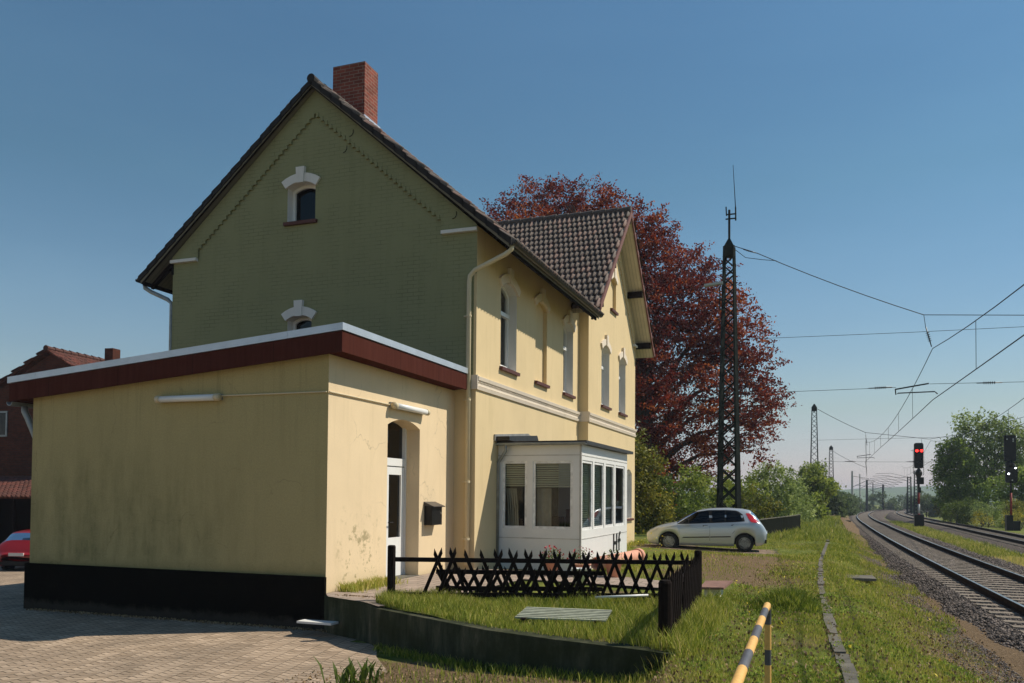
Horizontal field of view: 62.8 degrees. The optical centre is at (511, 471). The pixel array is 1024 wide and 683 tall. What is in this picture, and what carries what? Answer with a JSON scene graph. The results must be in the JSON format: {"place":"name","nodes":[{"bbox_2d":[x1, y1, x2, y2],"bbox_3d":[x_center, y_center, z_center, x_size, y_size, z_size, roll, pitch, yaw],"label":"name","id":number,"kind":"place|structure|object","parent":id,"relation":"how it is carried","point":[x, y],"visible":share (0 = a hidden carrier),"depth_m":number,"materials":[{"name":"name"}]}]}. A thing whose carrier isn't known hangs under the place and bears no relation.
{"place":"outdoors","nodes":[
{"label":"outdoors","id":0,"kind":"place"},
{"bbox_2d":[0,566,386,682],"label":"yard paving","id":1,"kind":"structure","parent":0,"point":[49,647],"depth_m":10.89,"materials":[{"name":"stone"}]},
{"bbox_2d":[0,529,29,569],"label":"parked car","id":2,"kind":"object","parent":1,"relation":"on","point":[14,549],"visible":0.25,"depth_m":28.58,"materials":[{"name":"red paint"}]},
{"bbox_2d":[326,569,659,605],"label":"path","id":3,"kind":"structure","parent":0,"point":[417,582],"depth_m":14.51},
{"bbox_2d":[542,545,563,570],"bbox_3d":[0.754,1.680,15.909,0.515,0.596,0.490,0,-2,20],"label":"flower pot","id":4,"kind":"object","parent":3,"relation":"on","point":[550,566],"visible":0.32,"depth_m":15.82,"materials":[{"name":"ceramic"}]},
{"bbox_2d":[567,546,595,566],"bbox_3d":[1.335,1.706,16.032,0.602,0.581,0.592,0,-2,20],"label":"flower pot","id":5,"kind":"object","parent":3,"relation":"on","point":[579,565],"visible":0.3,"depth_m":15.98,"materials":[{"name":"ceramic"}]},
{"bbox_2d":[605,549,622,577],"bbox_3d":[1.957,1.750,16.115,0.476,0.548,0.474,0,-2,20],"label":"flower pot","id":6,"kind":"object","parent":3,"relation":"on","point":[614,573],"visible":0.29,"depth_m":16.02,"materials":[{"name":"ceramic"}]},
{"bbox_2d":[0,0,1023,491],"label":"sky","id":7,"kind":"structure","parent":0,"point":[873,148],"materials":[{"name":"blue"}]},
{"bbox_2d":[373,587,702,651],"bbox_3d":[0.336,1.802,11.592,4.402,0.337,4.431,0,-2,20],"label":"tall grass","id":8,"kind":"structure","parent":0,"point":[625,620],"depth_m":10.90,"materials":[{"name":"plant"}]},
{"bbox_2d":[436,565,602,599],"bbox_3d":[0.126,1.669,12.504,2.532,0.598,0.114,1,-2,-11],"label":"lattice fence","id":9,"kind":"object","parent":8,"relation":"on","point":[468,586],"visible":0.41,"depth_m":12.46,"materials":[{"name":"brown wood"}]},
{"bbox_2d":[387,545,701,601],"bbox_3d":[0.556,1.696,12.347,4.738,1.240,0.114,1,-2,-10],"label":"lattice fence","id":10,"kind":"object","parent":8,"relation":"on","point":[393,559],"visible":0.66,"depth_m":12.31,"materials":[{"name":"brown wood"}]},
{"bbox_2d":[515,607,611,622],"bbox_3d":[0.663,1.794,10.573,1.120,0.059,0.900,0,-2,12],"label":"slatted board","id":11,"kind":"object","parent":8,"relation":"on","point":[548,613],"visible":0.94,"depth_m":10.51,"materials":[{"name":"grey wood"}]},
{"bbox_2d":[595,594,647,598],"bbox_3d":[1.595,1.810,12.203,0.770,0.076,0.036,0,-2,2],"label":"white pole","id":12,"kind":"object","parent":8,"relation":"on","point":[622,596],"visible":0.89,"depth_m":12.19,"materials":[{"name":"plastic"}]},
{"bbox_2d":[666,555,700,631],"bbox_3d":[2.252,1.570,10.973,0.114,0.780,3.773,0,-2,18],"label":"lattice fence","id":13,"kind":"object","parent":8,"relation":"on","point":[686,581],"visible":0.74,"depth_m":10.80,"materials":[{"name":"brown wood"}]},
{"bbox_2d":[324,502,1023,682],"bbox_3d":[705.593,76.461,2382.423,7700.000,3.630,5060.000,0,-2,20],"label":"ground","id":14,"kind":"structure","parent":0,"point":[1014,657],"depth_m":12.08,"materials":[{"name":"plant"}]},
{"bbox_2d":[0,476,31,543],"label":"open shed","id":15,"kind":"structure","parent":14,"relation":"on","point":[15,503],"depth_m":37.80,"materials":[{"name":"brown wood"}]},
{"bbox_2d":[0,345,119,475],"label":"brick house","id":16,"kind":"structure","parent":14,"relation":"on","point":[16,439],"depth_m":39.15,"materials":[{"name":"brick"}]},
{"bbox_2d":[0,411,7,436],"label":"window","id":17,"kind":"structure","parent":16,"relation":"in","point":[3,414],"depth_m":39.32,"materials":[{"name":"metal"}]},
{"bbox_2d":[6,322,467,630],"bbox_3d":[-4.935,0.256,15.853,6.901,4.802,4.861,0,-2,20],"label":"flat roofed annex","id":18,"kind":"object","parent":14,"relation":"on","point":[253,480],"visible":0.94,"depth_m":13.68,"materials":[{"name":"paint"}]},
{"bbox_2d":[424,502,444,524],"bbox_3d":[-1.476,0.790,15.975,0.208,0.440,0.510,0,-2,20],"label":"mailbox","id":19,"kind":"object","parent":18,"relation":"attached to","point":[432,513],"visible":1,"depth_m":15.81,"materials":[{"name":"black metal"}]},
{"bbox_2d":[314,657,397,682],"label":"leafy weed","id":20,"kind":"object","parent":14,"relation":"on","point":[350,671],"visible":1,"depth_m":8.86,"materials":[{"name":"green plant"}]},
{"bbox_2d":[26,594,696,682],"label":"litter","id":21,"kind":"object","parent":14,"relation":"on","point":[202,621],"visible":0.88,"depth_m":12.70,"materials":[{"name":"plant"}]},
{"bbox_2d":[135,61,654,570],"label":"station house","id":22,"kind":"structure","parent":14,"relation":"on","point":[321,205],"depth_m":18.60,"materials":[{"name":"yellow paint"}]},
{"bbox_2d":[281,300,316,330],"bbox_3d":[-4.635,-2.986,18.551,0.903,1.540,0.380,0,-2,20],"label":"window","id":23,"kind":"structure","parent":22,"relation":"in","point":[296,320],"depth_m":18.51,"materials":[{"name":"white plastic"}]},
{"bbox_2d":[282,166,320,226],"bbox_3d":[-4.609,-6.080,18.638,0.992,1.270,0.380,0,-2,20],"label":"window","id":24,"kind":"structure","parent":22,"relation":"in","point":[301,186],"depth_m":18.72,"materials":[{"name":"white plastic"}]},
{"bbox_2d":[499,268,520,376],"bbox_3d":[-0.224,-3.365,18.837,0.490,2.330,1.310,0,-2,20],"label":"window","id":25,"kind":"structure","parent":22,"relation":"in","point":[510,289],"depth_m":19.27,"materials":[{"name":"white plastic"}]},
{"bbox_2d":[534,288,550,388],"bbox_3d":[0.713,-3.347,20.976,0.200,2.430,1.231,0,-2,20],"label":"blind window","id":26,"kind":"structure","parent":22,"relation":"in","point":[542,304],"depth_m":21.22,"materials":[{"name":"paint"}]},
{"bbox_2d":[562,310,575,398],"bbox_3d":[1.453,-3.257,23.259,0.380,2.390,1.254,0,-2,20],"label":"window","id":27,"kind":"structure","parent":22,"relation":"in","point":[569,325],"depth_m":23.68,"materials":[{"name":"white plastic"}]},
{"bbox_2d":[601,335,611,410],"bbox_3d":[2.802,-3.094,26.126,0.380,2.290,1.310,0,-2,20],"label":"window","id":28,"kind":"structure","parent":22,"relation":"in","point":[606,348],"depth_m":26.58,"materials":[{"name":"white plastic"}]},
{"bbox_2d":[610,268,618,315],"bbox_3d":[3.257,-5.849,27.122,0.200,1.460,1.041,0,-2,20],"label":"blind window","id":29,"kind":"structure","parent":22,"relation":"in","point":[614,281],"depth_m":27.42,"materials":[{"name":"paint"}]},
{"bbox_2d":[618,348,627,416],"bbox_3d":[3.613,-3.025,28.342,0.380,2.290,1.294,0,-2,20],"label":"window","id":30,"kind":"structure","parent":22,"relation":"in","point":[623,361],"depth_m":28.79,"materials":[{"name":"white plastic"}]},
{"bbox_2d":[627,469,633,520],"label":"window","id":31,"kind":"structure","parent":22,"relation":"in","point":[629,475],"depth_m":29.72,"materials":[{"name":"white plastic"}]},
{"bbox_2d":[297,594,673,678],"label":"retaining wall","id":32,"kind":"structure","parent":14,"relation":"on","point":[371,624],"depth_m":9.80,"materials":[{"name":"concrete"}]},
{"bbox_2d":[336,538,650,592],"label":"house foot grass","id":33,"kind":"structure","parent":14,"relation":"on","point":[364,584],"depth_m":13.39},
{"bbox_2d":[372,642,662,682],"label":"wall foot grass","id":34,"kind":"structure","parent":14,"relation":"on","point":[438,660],"depth_m":9.44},
{"bbox_2d":[325,648,737,682],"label":"rough grass","id":35,"kind":"structure","parent":14,"relation":"on","point":[556,679],"depth_m":8.82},
{"bbox_2d":[479,172,802,488],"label":"copper beech","id":36,"kind":"object","parent":14,"relation":"on","point":[651,400],"visible":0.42,"depth_m":50.57,"materials":[{"name":"red plant"}]},
{"bbox_2d":[634,421,677,533],"bbox_3d":[5.433,0.449,38.779,4.821,5.509,3.594,0,-2,20],"label":"bush","id":37,"kind":"object","parent":14,"relation":"on","point":[645,513],"visible":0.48,"depth_m":38.18,"materials":[{"name":"green plant"}]},
{"bbox_2d":[634,458,681,525],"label":"bush","id":38,"kind":"object","parent":14,"relation":"on","point":[658,473],"visible":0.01,"depth_m":44.40,"materials":[{"name":"green plant"}]},
{"bbox_2d":[658,580,671,640],"bbox_3d":[1.708,1.729,9.267,0.156,1.080,0.357,0,-2,20],"label":"fence post","id":39,"kind":"object","parent":14,"relation":"on","point":[665,604],"visible":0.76,"depth_m":9.12,"materials":[{"name":"brown wood"}]},
{"bbox_2d":[636,471,702,528],"bbox_3d":[7.403,1.595,40.265,3.836,3.278,2.910,0,-2,20],"label":"bush","id":40,"kind":"object","parent":14,"relation":"on","point":[682,509],"visible":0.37,"depth_m":39.72,"materials":[{"name":"green plant"}]},
{"bbox_2d":[636,589,740,678],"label":"grass","id":41,"kind":"structure","parent":14,"relation":"on","point":[701,613],"depth_m":9.75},
{"bbox_2d":[677,460,734,517],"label":"bush","id":42,"kind":"object","parent":14,"relation":"on","point":[692,481],"visible":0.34,"depth_m":45.02,"materials":[{"name":"green plant"}]},
{"bbox_2d":[634,544,779,553],"bbox_3d":[6.343,2.579,28.096,5.339,0.124,2.731,0,-2,20],"label":"parking patch","id":43,"kind":"object","parent":14,"relation":"on","point":[684,547],"visible":0.77,"depth_m":27.82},
{"bbox_2d":[647,508,767,551],"bbox_3d":[6.557,1.911,28.267,3.913,1.423,2.036,0,-2,16],"label":"parked car","id":44,"kind":"object","parent":43,"relation":"on","point":[744,530],"visible":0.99,"depth_m":27.48,"materials":[{"name":"silver metal"}]},
{"bbox_2d":[681,486,734,512],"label":"bush","id":45,"kind":"object","parent":14,"relation":"on","point":[700,498],"visible":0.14,"depth_m":41.41,"materials":[{"name":"green plant"}]},
{"bbox_2d":[702,581,732,596],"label":"concrete slab","id":46,"kind":"structure","parent":14,"relation":"on","point":[715,586],"depth_m":13.44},
{"bbox_2d":[704,169,740,508],"bbox_3d":[9.358,-5.098,37.158,1.555,17.053,1.178,0,-2,20],"label":"lattice mast","id":47,"kind":"object","parent":14,"relation":"on","point":[729,248],"visible":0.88,"depth_m":36.85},
{"bbox_2d":[740,387,895,393],"bbox_3d":[12.825,-3.490,35.850,6.520,0.148,0.140,0,-2,20],"label":"overhead wire","id":48,"kind":"object","parent":47,"relation":"attached to","point":[825,390],"visible":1,"depth_m":35.43,"materials":[{"name":"black metal"}]},
{"bbox_2d":[895,383,937,394],"bbox_3d":[16.591,-3.393,34.468,1.608,0.483,0.064,0,-2,20],"label":"steady arm","id":49,"kind":"object","parent":48,"relation":"hanging from","point":[914,392],"visible":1,"depth_m":34.48},
{"bbox_2d":[735,246,923,314],"bbox_3d":[13.357,-8.214,35.803,7.586,3.602,0.100,0,-2,20],"label":"overhead wire","id":50,"kind":"object","parent":47,"relation":"attached to","point":[819,278],"visible":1,"depth_m":35.94,"materials":[{"name":"black metal"}]},
{"bbox_2d":[701,467,771,518],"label":"bush","id":51,"kind":"object","parent":14,"relation":"on","point":[729,483],"visible":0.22,"depth_m":46.19,"materials":[{"name":"green plant"}]},
{"bbox_2d":[730,602,770,682],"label":"striped barrier","id":52,"kind":"object","parent":14,"relation":"on","point":[764,620],"visible":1,"depth_m":5.37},
{"bbox_2d":[728,483,785,519],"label":"bush","id":53,"kind":"object","parent":14,"relation":"on","point":[757,501],"visible":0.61,"depth_m":44.86,"materials":[{"name":"green plant"}]},
{"bbox_2d":[741,455,813,521],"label":"bush","id":54,"kind":"object","parent":14,"relation":"on","point":[785,496],"visible":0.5,"depth_m":52.32,"materials":[{"name":"green plant"}]},
{"bbox_2d":[592,532,965,632],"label":"lawn grass","id":55,"kind":"structure","parent":14,"relation":"on","point":[795,557],"depth_m":20.87,"materials":[{"name":"plant"}]},
{"bbox_2d":[590,548,644,569],"bbox_3d":[2.394,1.953,18.788,0.330,0.325,2.936,0,-2,26],"label":"clay pipe","id":56,"kind":"object","parent":55,"relation":"on","point":[635,552],"visible":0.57,"depth_m":19.23,"materials":[{"name":"ceramic"}]},
{"bbox_2d":[759,514,800,533],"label":"board fence","id":57,"kind":"object","parent":14,"relation":"on","point":[775,524],"visible":0.46,"depth_m":42.19,"materials":[{"name":"wood"}]},
{"bbox_2d":[627,532,946,680],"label":"dandelions","id":58,"kind":"object","parent":14,"relation":"on","point":[850,646],"visible":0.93,"depth_m":15.24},
{"bbox_2d":[734,585,844,620],"bbox_3d":[4.201,1.964,13.187,1.914,0.357,4.104,0,-2,20],"label":"weed clump","id":59,"kind":"object","parent":14,"relation":"on","point":[790,601],"visible":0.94,"depth_m":12.82,"materials":[{"name":"green plant"}]},
{"bbox_2d":[770,474,818,522],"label":"bush","id":60,"kind":"object","parent":14,"relation":"on","point":[803,488],"visible":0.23,"depth_m":58.97,"materials":[{"name":"green plant"}]},
{"bbox_2d":[786,490,831,520],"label":"bush","id":61,"kind":"object","parent":14,"relation":"on","point":[822,511],"visible":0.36,"depth_m":68.34,"materials":[{"name":"green plant"}]},
{"bbox_2d":[809,404,818,516],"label":"lattice mast","id":62,"kind":"object","parent":14,"relation":"on","point":[813,408],"visible":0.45,"depth_m":92.07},
{"bbox_2d":[791,458,846,516],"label":"round tree","id":63,"kind":"object","parent":14,"relation":"on","point":[816,479],"visible":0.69,"depth_m":80.21,"materials":[{"name":"green plant"}]},
{"bbox_2d":[629,527,1018,682],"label":"grass","id":64,"kind":"structure","parent":14,"relation":"on","point":[735,597],"depth_m":10.44,"materials":[{"name":"plant"}]},
{"bbox_2d":[634,515,1023,558],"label":"verge grass","id":65,"kind":"structure","parent":14,"relation":"on","point":[827,524],"depth_m":41.31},
{"bbox_2d":[650,586,1010,682],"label":"fine grass","id":66,"kind":"structure","parent":14,"relation":"on","point":[897,667],"depth_m":9.98,"materials":[{"name":"plant"}]},
{"bbox_2d":[669,572,992,682],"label":"clover","id":67,"kind":"object","parent":14,"relation":"on","point":[958,668],"visible":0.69,"depth_m":9.70,"materials":[{"name":"green plant"}]},
{"bbox_2d":[829,446,833,477],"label":"lattice mast","id":68,"kind":"object","parent":14,"relation":"on","point":[830,448],"visible":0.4,"depth_m":150.34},
{"bbox_2d":[812,490,851,517],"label":"bush","id":69,"kind":"object","parent":14,"relation":"on","point":[839,504],"visible":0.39,"depth_m":99.00,"materials":[{"name":"green plant"}]},
{"bbox_2d":[652,563,1022,682],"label":"dead leaves","id":70,"kind":"object","parent":14,"relation":"on","point":[839,654],"visible":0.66,"depth_m":10.52,"materials":[{"name":"plant"}]},
{"bbox_2d":[817,521,858,682],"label":"platform edge","id":71,"kind":"object","parent":14,"relation":"on","point":[845,657],"visible":0.54,"depth_m":9.92,"materials":[{"name":"concrete"}]},
{"bbox_2d":[831,491,858,515],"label":"bush","id":72,"kind":"object","parent":14,"relation":"on","point":[852,511],"visible":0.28,"depth_m":127.95,"materials":[{"name":"green plant"}]},
{"bbox_2d":[841,491,861,512],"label":"bush","id":73,"kind":"object","parent":14,"relation":"on","point":[856,503],"visible":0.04,"depth_m":157.53,"materials":[{"name":"green plant"}]},
{"bbox_2d":[701,492,1005,505],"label":"distant wood mass","id":74,"kind":"object","parent":14,"relation":"on","point":[884,499],"visible":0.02,"depth_m":554.39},
{"bbox_2d":[851,471,868,494],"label":"overhead line mast","id":75,"kind":"object","parent":14,"relation":"on","point":[852,486],"visible":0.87,"depth_m":172.29,"materials":[{"name":"metal"}]},
{"bbox_2d":[865,473,909,487],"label":"overhead wire","id":76,"kind":"object","parent":75,"relation":"attached to","point":[888,479],"visible":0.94,"depth_m":168.38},
{"bbox_2d":[845,574,876,580],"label":"concrete slab","id":77,"kind":"structure","parent":14,"relation":"on","point":[865,578],"depth_m":19.42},
{"bbox_2d":[866,481,885,510],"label":"overhead line mast","id":78,"kind":"object","parent":14,"relation":"on","point":[867,491],"visible":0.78,"depth_m":231.07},
{"bbox_2d":[863,492,902,511],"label":"distant tree","id":79,"kind":"object","parent":14,"relation":"on","point":[889,502],"visible":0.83,"depth_m":247.64,"materials":[{"name":"green plant"}]},
{"bbox_2d":[886,493,916,509],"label":"distant tree","id":80,"kind":"object","parent":14,"relation":"on","point":[903,506],"visible":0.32,"depth_m":272.18,"materials":[{"name":"green plant"}]},
{"bbox_2d":[911,439,923,526],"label":"railway signal","id":81,"kind":"object","parent":14,"relation":"on","point":[918,465],"visible":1,"depth_m":65.88,"materials":[{"name":"black metal"}]},
{"bbox_2d":[909,494,939,517],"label":"bush","id":82,"kind":"object","parent":14,"relation":"on","point":[928,505],"visible":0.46,"depth_m":166.88,"materials":[{"name":"green plant"}]},
{"bbox_2d":[849,509,1023,648],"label":"ballast bed","id":83,"kind":"object","parent":14,"relation":"on","point":[880,515],"visible":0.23,"depth_m":23.35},
{"bbox_2d":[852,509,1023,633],"bbox_3d":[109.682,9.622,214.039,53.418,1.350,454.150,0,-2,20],"label":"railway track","id":84,"kind":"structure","parent":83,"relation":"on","point":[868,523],"depth_m":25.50,"materials":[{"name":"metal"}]},
{"bbox_2d":[861,535,1023,652],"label":"ballast stones","id":85,"kind":"object","parent":83,"relation":"on","point":[999,624],"visible":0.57,"depth_m":20.57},
{"bbox_2d":[932,497,963,521],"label":"bush","id":86,"kind":"object","parent":14,"relation":"on","point":[936,508],"visible":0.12,"depth_m":107.96,"materials":[{"name":"green plant"}]},
{"bbox_2d":[885,510,1023,552],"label":"ballast bed","id":87,"kind":"object","parent":14,"relation":"on","point":[890,516],"visible":0.25,"depth_m":53.24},
{"bbox_2d":[906,476,911,513],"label":"lattice mast","id":88,"kind":"object","parent":87,"relation":"on","point":[910,501],"visible":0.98,"depth_m":154.88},
{"bbox_2d":[913,471,917,514],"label":"lattice mast","id":89,"kind":"object","parent":87,"relation":"on","point":[914,505],"visible":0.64,"depth_m":136.50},
{"bbox_2d":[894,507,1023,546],"bbox_3d":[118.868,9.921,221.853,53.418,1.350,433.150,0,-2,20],"label":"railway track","id":90,"kind":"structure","parent":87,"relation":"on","point":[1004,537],"depth_m":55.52,"materials":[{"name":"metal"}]},
{"bbox_2d":[937,499,974,524],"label":"bush","id":91,"kind":"object","parent":14,"relation":"on","point":[949,513],"visible":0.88,"depth_m":79.18,"materials":[{"name":"green plant"}]},
{"bbox_2d":[897,525,1023,566],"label":"track weeds","id":92,"kind":"object","parent":14,"relation":"on","point":[1017,560],"visible":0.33,"depth_m":35.77,"materials":[{"name":"green plant"}]},
{"bbox_2d":[926,434,997,523],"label":"leafy tree","id":93,"kind":"object","parent":14,"relation":"on","point":[948,473],"visible":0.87,"depth_m":85.90,"materials":[{"name":"green plant"}]},
{"bbox_2d":[954,496,1003,526],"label":"bush","id":94,"kind":"object","parent":14,"relation":"on","point":[967,504],"visible":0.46,"depth_m":78.89,"materials":[{"name":"green plant"}]},
{"bbox_2d":[970,509,994,526],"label":"bush","id":95,"kind":"object","parent":14,"relation":"on","point":[979,519],"visible":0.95,"depth_m":68.86,"materials":[{"name":"green plant"}]},
{"bbox_2d":[947,406,1023,524],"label":"birch tree","id":96,"kind":"object","parent":14,"relation":"on","point":[995,452],"visible":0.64,"depth_m":86.72,"materials":[{"name":"green plant"}]},
{"bbox_2d":[965,500,1005,527],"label":"bush","id":97,"kind":"object","parent":14,"relation":"on","point":[983,510],"visible":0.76,"depth_m":74.00,"materials":[{"name":"green plant"}]},
{"bbox_2d":[985,465,1023,514],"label":"leafy tree","id":98,"kind":"object","parent":14,"relation":"on","point":[1016,493],"visible":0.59,"depth_m":79.24,"materials":[{"name":"green plant"}]},
{"bbox_2d":[985,499,1023,527],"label":"bush","id":99,"kind":"object","parent":14,"relation":"on","point":[995,514],"visible":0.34,"depth_m":75.72,"materials":[{"name":"green plant"}]},
{"bbox_2d":[1000,497,1023,523],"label":"bush","id":100,"kind":"object","parent":14,"relation":"on","point":[1015,505],"visible":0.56,"depth_m":72.38,"materials":[{"name":"green plant"}]},
{"bbox_2d":[1004,435,1020,530],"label":"railway signal","id":101,"kind":"object","parent":14,"relation":"on","point":[1011,472],"visible":0.98,"depth_m":62.41,"materials":[{"name":"black metal"}]},
{"bbox_2d":[1001,506,1023,528],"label":"bush","id":102,"kind":"object","parent":14,"relation":"on","point":[1015,518],"visible":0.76,"depth_m":66.92,"materials":[{"name":"green plant"}]},
{"bbox_2d":[686,486,1015,501],"bbox_3d":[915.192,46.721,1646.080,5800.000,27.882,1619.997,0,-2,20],"label":"hills","id":103,"kind":"structure","parent":0,"point":[894,491],"depth_m":1261.39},
{"bbox_2d":[865,349,932,461],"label":"overhead wire","id":104,"kind":"object","parent":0,"point":[898,415],"visible":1,"depth_m":48.19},
{"bbox_2d":[845,546,1023,682],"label":"gravel","id":105,"kind":"structure","parent":0,"point":[984,650],"depth_m":12.03,"materials":[{"name":"stone"}]},
{"bbox_3d":[29.875,-3.185,29.598,1.063,14.152,1.149,0,-2,20],"label":"lattice mast","id":106,"kind":"object","parent":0,"visible":0},
{"bbox_2d":[737,326,1023,339],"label":"overhead wire","id":107,"kind":"object","parent":106,"relation":"attached to","point":[877,333],"visible":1,"depth_m":34.99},
{"bbox_2d":[924,314,1023,346],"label":"overhead wire","id":108,"kind":"object","parent":106,"relation":"attached to","point":[929,334],"visible":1,"depth_m":34.35,"materials":[{"name":"black metal"}]},
{"bbox_2d":[932,284,1023,399],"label":"overhead wire","id":109,"kind":"object","parent":108,"relation":"hanging from","point":[975,323],"visible":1,"depth_m":24.82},
{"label":"overhead wire","id":110,"kind":"object","parent":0,"visible":0},
{"bbox_2d":[932,398,1023,460],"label":"overhead wire","id":111,"kind":"object","parent":110,"relation":"attached to","point":[983,425],"visible":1,"depth_m":53.33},
{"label":"overhead wire","id":112,"kind":"object","parent":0,"visible":0},
{"bbox_2d":[865,417,1022,459],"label":"overhead wire","id":113,"kind":"object","parent":112,"relation":"hanging from","point":[932,438],"visible":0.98,"depth_m":88.50,"materials":[{"name":"black metal"}]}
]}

